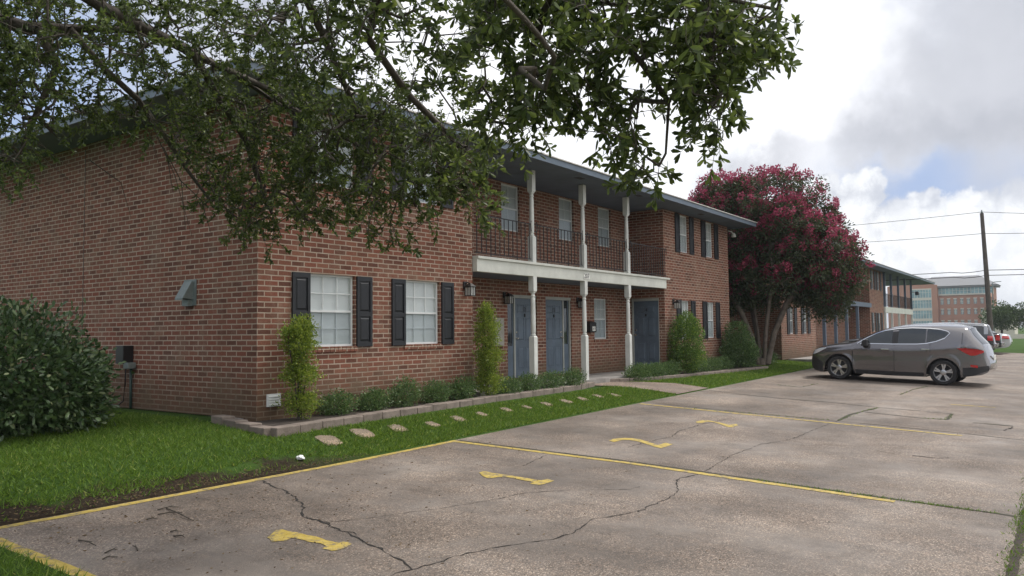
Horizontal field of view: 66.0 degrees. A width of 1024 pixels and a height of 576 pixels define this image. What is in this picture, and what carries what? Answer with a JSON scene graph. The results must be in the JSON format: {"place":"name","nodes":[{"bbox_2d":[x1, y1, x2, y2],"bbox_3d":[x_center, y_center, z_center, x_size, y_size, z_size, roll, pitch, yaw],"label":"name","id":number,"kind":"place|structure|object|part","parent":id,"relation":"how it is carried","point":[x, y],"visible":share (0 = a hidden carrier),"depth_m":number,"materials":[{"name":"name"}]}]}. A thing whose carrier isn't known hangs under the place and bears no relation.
{"place":"outdoors","nodes":[
{"label":"outdoors","id":0,"kind":"place"},
{"bbox_2d":[0,538,93,575],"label":"grass","id":1,"kind":"structure","parent":0,"point":[13,560],"depth_m":5.50,"materials":[{"name":"green plant"}]},
{"bbox_2d":[256,391,521,425],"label":"soil","id":2,"kind":"structure","parent":0,"point":[282,421],"depth_m":11.57,"materials":[{"name":"brown soil"}]},
{"bbox_2d":[271,312,326,419],"bbox_3d":[-3.049,1.181,11.343,0.714,1.683,0.834,-1,-3,12],"label":"columnar shrub","id":3,"kind":"object","parent":2,"relation":"on","point":[296,332],"visible":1,"depth_m":11.30,"materials":[{"name":"green plant"}]},
{"bbox_2d":[314,387,358,415],"bbox_3d":[-2.670,1.782,11.999,0.653,0.543,0.813,-3,-4,35],"label":"shrub","id":4,"kind":"object","parent":2,"relation":"on","point":[343,406],"visible":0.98,"depth_m":11.95,"materials":[{"name":"green plant"}]},
{"bbox_2d":[352,386,393,410],"bbox_3d":[-2.250,1.827,12.625,0.616,0.512,0.733,-3,-4,35],"label":"shrub","id":5,"kind":"object","parent":2,"relation":"on","point":[367,400],"visible":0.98,"depth_m":12.55,"materials":[{"name":"green plant"}]},
{"bbox_2d":[383,374,424,406],"bbox_3d":[-1.831,1.763,13.227,0.572,0.695,0.901,-3,-4,35],"label":"shrub","id":6,"kind":"object","parent":2,"relation":"on","point":[406,400],"visible":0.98,"depth_m":13.17,"materials":[{"name":"green plant"}]},
{"bbox_2d":[418,378,451,403],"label":"shrub","id":7,"kind":"object","parent":2,"relation":"on","point":[434,396],"visible":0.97,"depth_m":13.81,"materials":[{"name":"green plant"}]},
{"bbox_2d":[447,372,479,399],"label":"shrub","id":8,"kind":"object","parent":2,"relation":"on","point":[467,386],"visible":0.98,"depth_m":14.41,"materials":[{"name":"green plant"}]},
{"bbox_2d":[468,299,510,395],"bbox_3d":[-0.454,1.205,15.113,0.729,1.998,0.822,-3,-4,35],"label":"columnar shrub","id":9,"kind":"object","parent":2,"relation":"on","point":[488,376],"visible":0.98,"depth_m":14.97,"materials":[{"name":"green plant"}]},
{"bbox_2d":[489,375,523,394],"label":"shrub","id":10,"kind":"object","parent":2,"relation":"on","point":[513,385],"visible":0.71,"depth_m":15.55,"materials":[{"name":"green plant"}]},
{"bbox_2d":[517,371,545,390],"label":"shrub","id":11,"kind":"object","parent":2,"relation":"on","point":[528,383],"visible":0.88,"depth_m":16.13,"materials":[{"name":"green plant"}]},
{"bbox_2d":[537,370,566,388],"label":"shrub","id":12,"kind":"object","parent":2,"relation":"on","point":[552,382],"visible":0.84,"depth_m":16.80,"materials":[{"name":"green plant"}]},
{"bbox_2d":[557,367,587,385],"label":"shrub","id":13,"kind":"object","parent":2,"relation":"on","point":[576,377],"visible":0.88,"depth_m":17.55,"materials":[{"name":"green plant"}]},
{"bbox_2d":[0,327,1023,575],"bbox_3d":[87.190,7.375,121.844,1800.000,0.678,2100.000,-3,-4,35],"label":"ground","id":14,"kind":"structure","parent":0,"point":[222,475],"depth_m":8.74,"materials":[{"name":"green plant"}]},
{"bbox_2d":[0,293,134,441],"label":"clipped bush","id":15,"kind":"object","parent":14,"relation":"on","point":[76,370],"visible":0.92,"depth_m":9.63,"materials":[{"name":"green plant"}]},
{"bbox_2d":[296,455,304,459],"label":"plastic litter","id":16,"kind":"object","parent":14,"relation":"on","point":[300,457],"visible":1,"depth_m":9.65,"materials":[{"name":"white plastic"}]},
{"bbox_2d":[315,435,342,444],"bbox_3d":[-2.449,2.059,10.558,0.309,0.158,0.307,-3,-4,35],"label":"stepping stone","id":17,"kind":"object","parent":14,"relation":"on","point":[330,439],"visible":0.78,"depth_m":10.55,"materials":[{"name":"beige stone"}]},
{"bbox_2d":[349,428,373,437],"bbox_3d":[-2.105,2.069,11.123,0.320,0.158,0.313,-3,-4,35],"label":"stepping stone","id":18,"kind":"object","parent":14,"relation":"on","point":[362,432],"visible":0.63,"depth_m":11.11,"materials":[{"name":"beige stone"}]},
{"bbox_2d":[0,55,757,421],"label":"apartment building","id":19,"kind":"structure","parent":14,"relation":"on","point":[578,267],"depth_m":14.11,"materials":[{"name":"brick"}]},
{"bbox_2d":[111,345,135,408],"bbox_3d":[-6.490,1.506,13.130,0.592,1.091,0.180,-3,-4,35],"label":"electric meter","id":20,"kind":"object","parent":19,"relation":"attached to","point":[124,353],"visible":0.87,"depth_m":13.04,"materials":[{"name":"black metal"}]},
{"bbox_2d":[308,114,351,193],"bbox_3d":[-2.881,-2.128,12.575,0.153,1.195,1.002,-3,-4,35],"label":"window","id":21,"kind":"structure","parent":19,"relation":"in","point":[350,173],"depth_m":12.79,"materials":[{"name":"white glass"}]},
{"bbox_2d":[309,274,357,352],"bbox_3d":[-2.854,0.398,12.435,0.153,1.215,1.002,-3,-4,35],"label":"window","id":22,"kind":"structure","parent":19,"relation":"in","point":[331,295],"depth_m":12.52,"materials":[{"name":"white glass"}]},
{"bbox_2d":[404,142,441,210],"bbox_3d":[-1.660,-2.046,14.282,0.153,1.195,1.002,-3,-4,35],"label":"window","id":23,"kind":"structure","parent":19,"relation":"in","point":[422,201],"depth_m":14.36,"materials":[{"name":"white glass"}]},
{"bbox_2d":[404,280,442,348],"bbox_3d":[-1.633,0.480,14.142,0.153,1.215,1.002,-3,-4,35],"label":"window","id":24,"kind":"structure","parent":19,"relation":"in","point":[421,296],"depth_m":14.22,"materials":[{"name":"white glass"}]},
{"bbox_2d":[501,183,520,235],"bbox_3d":[-0.070,-1.837,18.530,0.148,1.175,0.812,-3,-4,35],"label":"window","id":25,"kind":"structure","parent":19,"relation":"in","point":[510,210],"depth_m":18.65,"materials":[{"name":"white glass"}]},
{"bbox_2d":[515,298,531,377],"bbox_3d":[0.315,1.187,18.854,0.112,1.866,0.802,-3,-4,35],"label":"door","id":26,"kind":"structure","parent":19,"relation":"in","point":[522,306],"depth_m":18.79,"materials":[{"name":"blue metal"}]},
{"bbox_2d":[546,300,563,373],"bbox_3d":[1.071,1.238,19.911,0.112,1.866,0.802,-3,-4,35],"label":"door","id":27,"kind":"structure","parent":19,"relation":"in","point":[554,357],"depth_m":19.93,"materials":[{"name":"blue wood"}]},
{"bbox_2d":[558,198,575,244],"bbox_3d":[1.380,-1.740,20.558,0.148,1.175,0.802,-3,-4,35],"label":"window","id":28,"kind":"structure","parent":19,"relation":"in","point":[565,206],"depth_m":20.68,"materials":[{"name":"white glass"}]},
{"bbox_2d":[594,299,608,341],"bbox_3d":[2.427,0.894,21.842,0.148,1.195,0.812,-3,-4,35],"label":"window","id":29,"kind":"structure","parent":19,"relation":"in","point":[599,304],"depth_m":21.95,"materials":[{"name":"white glass"}]},
{"bbox_2d":[598,207,611,250],"bbox_3d":[2.565,-1.660,22.216,0.148,1.175,0.802,-3,-4,35],"label":"window","id":30,"kind":"structure","parent":19,"relation":"in","point":[603,214],"depth_m":22.35,"materials":[{"name":"white glass"}]},
{"bbox_2d":[634,301,658,365],"bbox_3d":[3.874,1.323,22.748,0.780,1.898,0.112,-3,-4,35],"label":"door","id":31,"kind":"structure","parent":19,"relation":"in","point":[646,321],"depth_m":22.76,"materials":[{"name":"blue wood"}]},
{"bbox_2d":[679,215,689,255],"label":"window","id":32,"kind":"structure","parent":19,"relation":"in","point":[683,241],"depth_m":23.93,"materials":[{"name":"white glass"}]},
{"bbox_2d":[682,301,687,341],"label":"window","id":33,"kind":"structure","parent":19,"relation":"in","point":[684,303],"depth_m":23.82,"materials":[{"name":"white glass"}]},
{"bbox_2d":[705,223,714,260],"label":"window","id":34,"kind":"structure","parent":19,"relation":"in","point":[708,226],"depth_m":25.62,"materials":[{"name":"white glass"}]},
{"bbox_2d":[707,302,716,340],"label":"window","id":35,"kind":"structure","parent":19,"relation":"in","point":[710,304],"depth_m":25.48,"materials":[{"name":"white glass"}]},
{"bbox_2d":[388,424,407,431],"bbox_3d":[-1.694,2.097,11.669,0.267,0.140,0.286,-3,-4,35],"label":"stepping stone","id":36,"kind":"object","parent":14,"relation":"on","point":[398,426],"visible":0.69,"depth_m":11.66,"materials":[{"name":"beige stone"}]},
{"bbox_2d":[0,0,803,264],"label":"oak tree","id":37,"kind":"object","parent":14,"relation":"on","point":[710,35],"visible":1,"depth_m":6.38,"materials":[{"name":"green plant"}]},
{"bbox_2d":[211,382,594,436],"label":"planter kerb","id":38,"kind":"structure","parent":14,"relation":"on","point":[260,428],"depth_m":11.90,"materials":[{"name":"grey concrete"}]},
{"bbox_2d":[425,421,440,427],"bbox_3d":[-1.232,2.136,12.220,0.209,0.122,0.210,-3,-4,35],"label":"stepping stone","id":39,"kind":"object","parent":14,"relation":"on","point":[432,423],"visible":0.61,"depth_m":12.22,"materials":[{"name":"beige stone"}]},
{"bbox_2d":[452,415,465,421],"bbox_3d":[-0.876,2.145,12.819,0.236,0.127,0.229,-3,-4,35],"label":"stepping stone","id":40,"kind":"object","parent":14,"relation":"on","point":[459,418],"visible":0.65,"depth_m":12.82,"materials":[{"name":"beige stone"}]},
{"bbox_2d":[0,352,1023,575],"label":"parking lot","id":41,"kind":"structure","parent":14,"relation":"on","point":[698,525],"depth_m":7.84,"materials":[{"name":"concrete"}]},
{"bbox_2d":[0,537,95,575],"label":"yellow line","id":42,"kind":"object","parent":41,"relation":"on","point":[40,556],"visible":0.58,"depth_m":5.80,"materials":[{"name":"paint"}]},
{"bbox_2d":[166,508,193,520],"bbox_3d":[-3.011,2.045,7.134,0.020,0.025,0.631,2,-4,-44],"label":"stick","id":43,"kind":"object","parent":41,"relation":"on","point":[179,513],"visible":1,"depth_m":7.11,"materials":[{"name":"brown plant"}]},
{"bbox_2d":[0,440,458,528],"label":"yellow line","id":44,"kind":"object","parent":41,"relation":"on","point":[128,503],"visible":1,"depth_m":8.17,"materials":[{"name":"paint"}]},
{"bbox_2d":[267,529,351,550],"bbox_3d":[-1.687,2.043,6.382,0.830,0.026,0.322,-2,-4,28],"label":"painted number","id":45,"kind":"object","parent":41,"relation":"on","point":[278,535],"visible":1,"depth_m":6.42,"materials":[{"name":"yellow paint"}]},
{"bbox_2d":[262,480,411,568],"bbox_3d":[-1.778,2.073,7.159,0.220,0.105,3.605,2,-4,-34],"label":"crack","id":46,"kind":"object","parent":41,"relation":"on","point":[302,514],"visible":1,"depth_m":6.95,"materials":[{"name":"black asphalt"}]},
{"bbox_2d":[0,411,859,574],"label":"leaf litter","id":47,"kind":"object","parent":41,"relation":"on","point":[218,501],"visible":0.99,"depth_m":7.57,"materials":[{"name":"brown plant"}]},
{"bbox_2d":[342,489,619,520],"bbox_3d":[-0.166,2.123,7.898,3.408,0.039,0.344,1,-4,-28],"label":"crack","id":48,"kind":"object","parent":41,"relation":"on","point":[492,499],"visible":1,"depth_m":7.94,"materials":[{"name":"black asphalt"}]},
{"bbox_2d":[391,511,640,575],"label":"crack","id":49,"kind":"object","parent":41,"relation":"on","point":[513,544],"visible":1,"depth_m":6.33,"materials":[{"name":"black asphalt"}]},
{"bbox_2d":[480,471,553,484],"bbox_3d":[0.002,2.161,8.986,0.951,0.031,0.336,-3,-4,32],"label":"painted number","id":50,"kind":"object","parent":41,"relation":"on","point":[486,474],"visible":1,"depth_m":8.99,"materials":[{"name":"yellow paint"}]},
{"bbox_2d":[609,438,671,447],"bbox_3d":[1.881,2.251,11.502,0.940,0.032,0.484,-3,-4,40],"label":"painted number","id":51,"kind":"object","parent":41,"relation":"on","point":[663,445],"visible":1,"depth_m":11.55,"materials":[{"name":"yellow paint"}]},
{"bbox_2d":[636,475,693,510],"bbox_3d":[1.681,2.158,8.372,0.178,0.027,1.924,-2,-4,25],"label":"crack","id":52,"kind":"object","parent":41,"relation":"on","point":[669,497],"visible":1,"depth_m":8.18,"materials":[{"name":"black asphalt"}]},
{"bbox_2d":[455,441,895,501],"bbox_3d":[1.570,2.198,9.778,5.832,0.182,0.228,-3,-4,36],"label":"yellow line","id":53,"kind":"object","parent":41,"relation":"on","point":[799,487],"visible":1,"depth_m":9.36,"materials":[{"name":"paint"}]},
{"bbox_2d":[697,420,736,426],"bbox_3d":[3.526,2.322,13.516,0.450,0.027,0.803,2,-4,-42],"label":"painted number","id":54,"kind":"object","parent":41,"relation":"on","point":[727,425],"visible":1,"depth_m":13.57,"materials":[{"name":"yellow paint"}]},
{"bbox_2d":[459,440,1017,516],"bbox_3d":[2.034,2.197,9.557,6.926,0.216,0.196,-3,-4,36],"label":"slab joint","id":55,"kind":"object","parent":41,"relation":"on","point":[718,473],"visible":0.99,"depth_m":9.38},
{"bbox_2d":[696,421,836,474],"bbox_3d":[3.903,2.275,11.663,0.219,0.057,6.037,-3,-4,38],"label":"crack","id":56,"kind":"object","parent":41,"relation":"on","point":[765,443],"visible":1,"depth_m":11.49,"materials":[{"name":"black"}]},
{"bbox_2d":[641,403,961,435],"bbox_3d":[4.859,2.358,14.366,5.926,0.190,0.122,-3,-4,42],"label":"yellow line","id":57,"kind":"object","parent":41,"relation":"on","point":[807,420],"visible":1,"depth_m":13.99,"materials":[{"name":"paint"}]},
{"bbox_2d":[709,390,949,413],"bbox_3d":[6.559,2.453,17.131,0.214,0.179,5.498,2,-4,-41],"label":"slab joint","id":58,"kind":"object","parent":41,"relation":"on","point":[831,402],"visible":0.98,"depth_m":16.86,"materials":[{"name":"grey concrete"}]},
{"bbox_2d":[649,402,1019,439],"bbox_3d":[5.295,2.364,14.378,6.896,0.220,0.128,-4,-4,42],"label":"slab joint","id":59,"kind":"object","parent":41,"relation":"on","point":[843,421],"visible":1,"depth_m":13.67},
{"bbox_2d":[679,385,1023,575],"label":"weeds","id":60,"kind":"object","parent":41,"relation":"on","point":[1015,523],"visible":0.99,"depth_m":7.60,"materials":[{"name":"green plant"}]},
{"bbox_2d":[837,408,875,420],"bbox_3d":[6.561,2.395,15.037,0.151,0.023,2.556,-3,-4,39],"label":"crack","id":61,"kind":"object","parent":41,"relation":"on","point":[852,414],"visible":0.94,"depth_m":14.88,"materials":[{"name":"grey concrete"}]},
{"bbox_2d":[840,323,965,342],"bbox_3d":[14.230,2.101,28.477,4.725,1.620,2.200,-3,-4,35],"label":"parked suv","id":62,"kind":"object","parent":41,"relation":"on","point":[852,340],"visible":0.06,"depth_m":27.82,"materials":[{"name":"beige paint"}]},
{"bbox_2d":[812,325,997,384],"bbox_3d":[11.131,1.881,22.666,4.753,1.630,2.214,-3,-4,35],"label":"parked suv","id":63,"kind":"object","parent":41,"relation":"on","point":[944,354],"visible":1,"depth_m":21.61,"materials":[{"name":"grey metal"}]},
{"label":"side window","id":64,"kind":"part","parent":63,"relation":"part of","materials":[{"name":"black glass"}]},
{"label":"side window","id":65,"kind":"part","parent":63,"relation":"part of","materials":[{"name":"black glass"}]},
{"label":"side window","id":66,"kind":"part","parent":63,"relation":"part of","materials":[{"name":"black glass"}]},
{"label":"rear window","id":67,"kind":"part","parent":63,"relation":"part of","materials":[{"name":"grey glass"}]},
{"bbox_2d":[869,412,952,419],"bbox_3d":[7.606,2.388,14.746,1.660,0.048,0.960,-1,-3,5],"label":"crack","id":68,"kind":"object","parent":41,"relation":"on","point":[949,416],"visible":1,"depth_m":14.71,"materials":[{"name":"grey concrete"}]},
{"bbox_2d":[945,322,998,348],"bbox_3d":[22.193,2.655,41.181,5.508,1.694,2.354,-3,-4,35],"label":"parked suv","id":69,"kind":"object","parent":41,"relation":"on","point":[985,332],"visible":0.15,"depth_m":39.33,"materials":[{"name":"grey paint"}]},
{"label":"side window","id":70,"kind":"part","parent":69,"relation":"part of","materials":[{"name":"black glass"}]},
{"bbox_2d":[994,333,1005,347],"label":"pickup truck","id":71,"kind":"object","parent":41,"relation":"on","point":[998,338],"visible":0.09,"depth_m":41.55,"materials":[{"name":"paint"}]},
{"bbox_2d":[992,331,1011,350],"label":"parked sedan","id":72,"kind":"object","parent":41,"relation":"on","point":[1007,338],"visible":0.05,"depth_m":43.40,"materials":[{"name":"white paint"}]},
{"bbox_2d":[1006,508,1023,575],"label":"mossy joint","id":73,"kind":"object","parent":41,"relation":"on","point":[1018,542],"visible":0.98,"depth_m":6.34,"materials":[{"name":"plant"}]},
{"bbox_2d":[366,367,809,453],"bbox_3d":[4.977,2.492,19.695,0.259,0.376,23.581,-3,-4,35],"label":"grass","id":74,"kind":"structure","parent":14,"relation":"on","point":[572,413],"depth_m":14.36,"materials":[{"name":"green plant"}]},
{"bbox_2d":[595,382,705,393],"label":"walk","id":75,"kind":"structure","parent":14,"relation":"on","point":[676,388],"depth_m":19.01,"materials":[{"name":"concrete"}]},
{"bbox_2d":[610,366,768,381],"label":"planter kerb","id":76,"kind":"structure","parent":14,"relation":"on","point":[678,375],"depth_m":21.62,"materials":[{"name":"grey concrete"}]},
{"bbox_2d":[679,366,761,373],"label":"soil","id":77,"kind":"structure","parent":14,"relation":"on","point":[736,367],"depth_m":24.20,"materials":[{"name":"brown soil"}]},
{"bbox_2d":[621,362,654,380],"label":"shrub","id":78,"kind":"object","parent":77,"relation":"on","point":[639,371],"visible":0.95,"depth_m":19.98,"materials":[{"name":"green plant"}]},
{"bbox_2d":[644,360,668,377],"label":"shrub","id":79,"kind":"object","parent":77,"relation":"on","point":[662,367],"visible":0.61,"depth_m":20.79,"materials":[{"name":"green plant"}]},
{"bbox_2d":[658,359,682,374],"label":"shrub","id":80,"kind":"object","parent":77,"relation":"on","point":[671,368],"visible":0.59,"depth_m":21.49,"materials":[{"name":"green plant"}]},
{"bbox_2d":[667,310,712,373],"bbox_3d":[4.968,1.579,22.487,1.318,1.968,1.221,0,-3,-18],"label":"columnar shrub","id":81,"kind":"object","parent":77,"relation":"on","point":[683,352],"visible":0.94,"depth_m":22.28,"materials":[{"name":"green plant"}]},
{"bbox_2d":[690,356,711,371],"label":"shrub","id":82,"kind":"object","parent":77,"relation":"on","point":[703,369],"visible":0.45,"depth_m":23.15,"materials":[{"name":"green plant"}]},
{"bbox_2d":[704,355,723,370],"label":"shrub","id":83,"kind":"object","parent":77,"relation":"on","point":[715,366],"visible":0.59,"depth_m":23.91,"materials":[{"name":"green plant"}]},
{"bbox_2d":[711,354,735,368],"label":"shrub","id":84,"kind":"object","parent":77,"relation":"on","point":[729,364],"visible":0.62,"depth_m":24.65,"materials":[{"name":"green plant"}]},
{"bbox_2d":[717,320,762,367],"bbox_3d":[7.411,1.849,25.715,1.457,1.753,1.971,-1,-3,13],"label":"columnar shrub","id":85,"kind":"object","parent":77,"relation":"on","point":[748,350],"visible":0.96,"depth_m":25.40,"materials":[{"name":"green plant"}]},
{"bbox_2d":[747,348,780,363],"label":"shrub","id":86,"kind":"object","parent":14,"relation":"on","point":[774,357],"visible":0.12,"depth_m":29.30,"materials":[{"name":"green plant"}]},
{"bbox_2d":[687,163,875,365],"bbox_3d":[9.278,-0.816,29.296,7.700,7.478,5.811,-3,-4,35],"label":"crepe myrtle","id":87,"kind":"object","parent":14,"relation":"on","point":[792,251],"visible":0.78,"depth_m":27.40,"materials":[{"name":"red plant"}]},
{"bbox_2d":[729,258,935,359],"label":"apartment building","id":88,"kind":"structure","parent":14,"relation":"on","point":[796,337],"depth_m":44.26,"materials":[{"name":"brick"}]},
{"bbox_2d":[790,308,792,333],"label":"window","id":89,"kind":"structure","parent":88,"relation":"in","point":[791,320],"depth_m":32.79,"materials":[{"name":"white glass"}]},
{"bbox_2d":[804,310,805,332],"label":"window","id":90,"kind":"structure","parent":88,"relation":"in","point":[804,310],"depth_m":34.51,"materials":[{"name":"white glass"}]},
{"bbox_2d":[887,275,1000,327],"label":"office building","id":91,"kind":"structure","parent":14,"relation":"on","point":[962,299],"depth_m":308.98,"materials":[{"name":"brick"}]},
{"bbox_2d":[980,210,993,330],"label":"utility pole","id":92,"kind":"object","parent":14,"relation":"on","point":[987,288],"visible":0.89,"depth_m":51.55,"materials":[{"name":"brown wood"}]},
{"bbox_2d":[849,212,1023,225],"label":"power line","id":93,"kind":"object","parent":92,"relation":"attached to","point":[932,217],"visible":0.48,"depth_m":53.84,"materials":[{"name":"grey metal"}]},
{"bbox_2d":[873,233,1018,241],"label":"power line","id":94,"kind":"object","parent":92,"relation":"attached to","point":[956,235],"visible":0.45,"depth_m":52.89,"materials":[{"name":"grey metal"}]},
{"bbox_2d":[885,274,1023,280],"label":"power line","id":95,"kind":"object","parent":92,"relation":"attached to","point":[957,277],"visible":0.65,"depth_m":53.44,"materials":[{"name":"grey metal"}]},
{"bbox_2d":[912,269,1023,274],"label":"power line","id":96,"kind":"object","parent":92,"relation":"attached to","point":[968,272],"visible":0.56,"depth_m":52.71,"materials":[{"name":"grey metal"}]},
{"bbox_2d":[992,281,1000,331],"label":"street lamp","id":97,"kind":"object","parent":14,"relation":"on","point":[993,298],"visible":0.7,"depth_m":102.72,"materials":[{"name":"grey metal"}]},
{"bbox_2d":[982,308,1017,333],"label":"house","id":98,"kind":"structure","parent":14,"relation":"on","point":[1012,331],"depth_m":114.68,"materials":[{"name":"beige"}]},
{"bbox_2d":[977,299,1023,333],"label":"tree","id":99,"kind":"object","parent":14,"relation":"on","point":[1003,316],"visible":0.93,"depth_m":94.11,"materials":[{"name":"green plant"}]},
{"bbox_2d":[1009,302,1023,331],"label":"tree","id":100,"kind":"object","parent":14,"relation":"on","point":[1019,312],"visible":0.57,"depth_m":94.40,"materials":[{"name":"green plant"}]},
{"bbox_2d":[1009,334,1023,338],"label":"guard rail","id":101,"kind":"object","parent":14,"relation":"on","point":[1017,336],"depth_m":87.56,"materials":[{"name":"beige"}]},
{"bbox_2d":[0,0,1023,327],"label":"sky","id":102,"kind":"structure","parent":0,"point":[907,109],"materials":[{"name":"white"}]},
{"bbox_2d":[789,356,811,361],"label":"sidewalk","id":103,"kind":"structure","parent":0,"point":[807,359],"depth_m":31.21,"materials":[{"name":"grey concrete"}]}
]}

